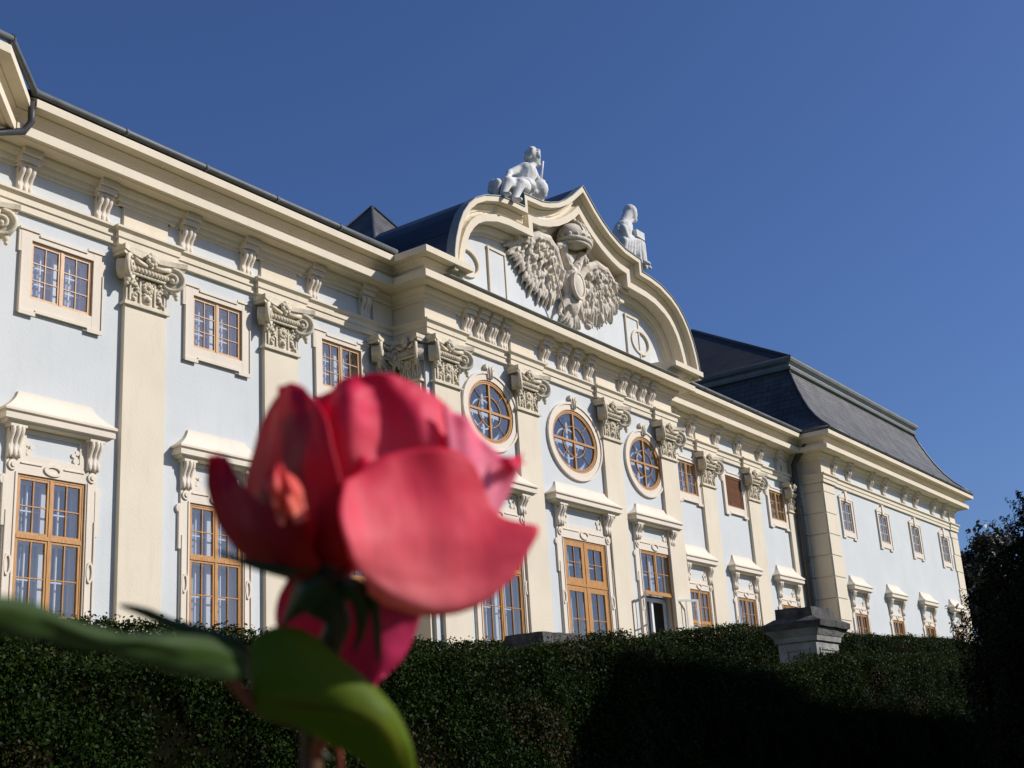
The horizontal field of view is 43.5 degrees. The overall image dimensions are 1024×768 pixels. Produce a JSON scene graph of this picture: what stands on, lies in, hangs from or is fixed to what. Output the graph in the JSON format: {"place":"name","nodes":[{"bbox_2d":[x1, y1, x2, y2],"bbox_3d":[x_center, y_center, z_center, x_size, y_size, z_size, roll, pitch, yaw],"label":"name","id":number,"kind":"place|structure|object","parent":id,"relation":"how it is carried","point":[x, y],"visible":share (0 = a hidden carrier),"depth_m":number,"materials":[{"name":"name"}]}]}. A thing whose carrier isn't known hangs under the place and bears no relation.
{"place":"outdoors","nodes":[
{"label":"outdoors","id":0,"kind":"place"},
{"bbox_2d":[0,0,1023,636],"label":"sky","id":1,"kind":"structure","parent":0,"point":[836,187],"materials":[{"name":"blue"}]},
{"bbox_3d":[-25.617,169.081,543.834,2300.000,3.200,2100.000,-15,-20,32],"label":"ground","id":2,"kind":"structure","parent":0,"visible":0},
{"bbox_2d":[0,373,538,767],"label":"rose","id":3,"kind":"object","parent":2,"relation":"on","point":[393,490],"visible":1,"depth_m":0.37,"materials":[{"name":"red plant"}]},
{"bbox_2d":[345,205,397,238],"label":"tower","id":4,"kind":"structure","parent":2,"relation":"on","point":[372,221],"depth_m":50.87,"materials":[{"name":"grey metal"}]},
{"bbox_2d":[0,29,973,649],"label":"baroque palace","id":5,"kind":"structure","parent":2,"relation":"on","point":[170,319],"depth_m":35.08,"materials":[{"name":"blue paint"}]},
{"bbox_2d":[0,391,117,625],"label":"window","id":6,"kind":"structure","parent":5,"relation":"in","point":[25,413],"depth_m":25.22,"materials":[{"name":"beige wood"}]},
{"bbox_2d":[16,225,106,335],"bbox_3d":[-9.423,-2.068,26.630,0.404,1.862,2.100,-15,-20,32],"label":"window","id":7,"kind":"structure","parent":5,"relation":"in","point":[49,285],"depth_m":26.64,"materials":[{"name":"beige wood"}]},
{"bbox_2d":[171,430,252,637],"bbox_3d":[-6.558,3.881,28.364,0.704,5.610,2.600,-15,-20,32],"label":"window","id":8,"kind":"structure","parent":5,"relation":"in","point":[192,451],"depth_m":28.36,"materials":[{"name":"beige wood"}]},
{"bbox_2d":[182,282,251,377],"bbox_3d":[-6.972,-1.191,29.990,0.404,1.862,2.100,-15,-20,32],"label":"window","id":9,"kind":"structure","parent":5,"relation":"in","point":[208,332],"depth_m":30.01,"materials":[{"name":"beige wood"}]},
{"bbox_2d":[312,327,368,396],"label":"window","id":10,"kind":"structure","parent":5,"relation":"in","point":[331,364],"depth_m":33.32,"materials":[{"name":"beige wood"}]},
{"bbox_2d":[352,572,363,580],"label":"window","id":11,"kind":"structure","parent":5,"relation":"in","point":[357,575],"depth_m":32.13,"materials":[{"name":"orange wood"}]},
{"bbox_2d":[461,364,517,452],"bbox_3d":[-0.694,0.714,36.576,0.455,2.553,2.700,-15,-20,32],"label":"oval window","id":12,"kind":"structure","parent":5,"relation":"in","point":[478,380],"depth_m":36.71,"materials":[{"name":"beige wood"}]},
{"bbox_2d":[475,474,538,646],"bbox_3d":[-0.281,5.333,35.145,0.719,6.350,3.240,-15,-20,32],"label":"window","id":13,"kind":"structure","parent":5,"relation":"in","point":[520,493],"depth_m":35.70,"materials":[{"name":"orange wood"}]},
{"bbox_2d":[488,146,547,232],"bbox_3d":[0.170,-6.417,39.615,1.460,2.818,3.020,-15,-20,32],"label":"statue","id":14,"kind":"object","parent":5,"relation":"on","point":[527,179],"visible":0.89,"depth_m":39.76,"materials":[{"name":"grey stone"}]},
{"bbox_2d":[546,395,602,481],"bbox_3d":[1.872,1.716,40.059,0.455,2.713,3.120,-15,-20,32],"label":"oval window","id":15,"kind":"structure","parent":5,"relation":"in","point":[562,409],"depth_m":40.18,"materials":[{"name":"beige wood"}]},
{"bbox_2d":[545,481,623,639],"bbox_3d":[2.293,6.239,38.661,0.739,6.370,3.900,-15,-20,32],"label":"french window","id":16,"kind":"structure","parent":5,"relation":"in","point":[564,497],"depth_m":38.91,"materials":[{"name":"beige wood"}]},
{"bbox_2d":[612,204,651,269],"bbox_3d":[4.065,-5.157,45.519,1.211,2.622,2.104,-15,-20,32],"label":"statue","id":17,"kind":"object","parent":5,"relation":"on","point":[628,237],"visible":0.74,"depth_m":45.06,"materials":[{"name":"grey stone"}]},
{"bbox_2d":[624,423,662,497],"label":"oval window","id":18,"kind":"structure","parent":5,"relation":"in","point":[640,434],"depth_m":43.57,"materials":[{"name":"beige wood"}]},
{"bbox_2d":[627,503,700,637],"bbox_3d":[4.918,7.156,42.152,0.867,6.350,3.614,-15,-20,32],"label":"window","id":19,"kind":"structure","parent":5,"relation":"in","point":[640,516],"depth_m":42.48,"materials":[{"name":"beige wood"}]},
{"bbox_2d":[676,452,703,506],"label":"window","id":20,"kind":"structure","parent":5,"relation":"in","point":[684,475],"depth_m":48.68,"materials":[{"name":"beige wood"}]},
{"bbox_2d":[685,544,718,633],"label":"window","id":21,"kind":"structure","parent":5,"relation":"in","point":[697,557],"depth_m":47.45,"materials":[{"name":"beige stone"}]},
{"bbox_2d":[721,469,748,519],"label":"window","id":22,"kind":"structure","parent":5,"relation":"in","point":[733,488],"depth_m":51.59,"materials":[{"name":"brown paint"}]},
{"bbox_2d":[728,555,763,628],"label":"window","id":23,"kind":"structure","parent":5,"relation":"in","point":[738,566],"depth_m":50.41,"materials":[{"name":"beige stone"}]},
{"bbox_2d":[765,484,790,531],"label":"window","id":24,"kind":"structure","parent":5,"relation":"in","point":[773,505],"depth_m":55.00,"materials":[{"name":"beige wood"}]},
{"bbox_2d":[773,565,804,609],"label":"window","id":25,"kind":"structure","parent":5,"relation":"in","point":[783,576],"depth_m":53.63,"materials":[{"name":"beige stone"}]},
{"bbox_2d":[837,491,857,540],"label":"window","id":26,"kind":"structure","parent":5,"relation":"in","point":[843,498],"depth_m":58.13,"materials":[{"name":"beige wood"}]},
{"bbox_2d":[847,575,873,636],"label":"window","id":27,"kind":"structure","parent":5,"relation":"in","point":[856,585],"depth_m":56.77,"materials":[{"name":"beige stone"}]},
{"bbox_2d":[875,505,893,551],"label":"window","id":28,"kind":"structure","parent":5,"relation":"in","point":[888,543],"depth_m":61.90,"materials":[{"name":"beige wood"}]},
{"bbox_2d":[885,584,908,635],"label":"window","id":29,"kind":"structure","parent":5,"relation":"in","point":[893,594],"depth_m":60.51,"materials":[{"name":"beige stone"}]},
{"bbox_2d":[908,517,925,561],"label":"window","id":30,"kind":"structure","parent":5,"relation":"in","point":[917,553],"depth_m":65.60,"materials":[{"name":"beige wood"}]},
{"bbox_2d":[918,592,939,636],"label":"window","id":31,"kind":"structure","parent":5,"relation":"in","point":[925,601],"depth_m":64.24,"materials":[{"name":"beige stone"}]},
{"bbox_2d":[937,528,953,569],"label":"window","id":32,"kind":"structure","parent":5,"relation":"in","point":[947,562],"depth_m":69.39,"materials":[{"name":"beige wood"}]},
{"bbox_2d":[948,599,967,641],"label":"window","id":33,"kind":"structure","parent":5,"relation":"in","point":[952,603],"depth_m":67.84,"materials":[{"name":"beige stone"}]},
{"bbox_2d":[0,611,981,673],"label":"hedge","id":34,"kind":"object","parent":2,"relation":"on","point":[741,642],"visible":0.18,"depth_m":29.86,"materials":[{"name":"green plant"}]},
{"bbox_2d":[0,626,997,767],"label":"hedge","id":35,"kind":"object","parent":2,"relation":"on","point":[631,702],"visible":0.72,"depth_m":14.44,"materials":[{"name":"green plant"}]},
{"bbox_2d":[489,631,593,660],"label":"stone pier","id":36,"kind":"structure","parent":2,"relation":"on","point":[517,640],"depth_m":22.18,"materials":[{"name":"grey stone"}]},
{"bbox_2d":[761,606,849,664],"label":"stone pier","id":37,"kind":"structure","parent":2,"relation":"on","point":[791,632],"depth_m":23.94,"materials":[{"name":"grey stone"}]},
{"bbox_2d":[945,490,1023,767],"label":"yew tree","id":38,"kind":"object","parent":2,"relation":"on","point":[999,657],"visible":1,"depth_m":15.27,"materials":[{"name":"green plant"}]},
{"bbox_2d":[960,519,1022,606],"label":"tree","id":39,"kind":"object","parent":2,"relation":"on","point":[988,539],"visible":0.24,"depth_m":88.61,"materials":[{"name":"green plant"}]},
{"bbox_2d":[969,566,1018,639],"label":"tree","id":40,"kind":"object","parent":2,"relation":"on","point":[970,589],"visible":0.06,"depth_m":80.92,"materials":[{"name":"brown plant"}]}
]}

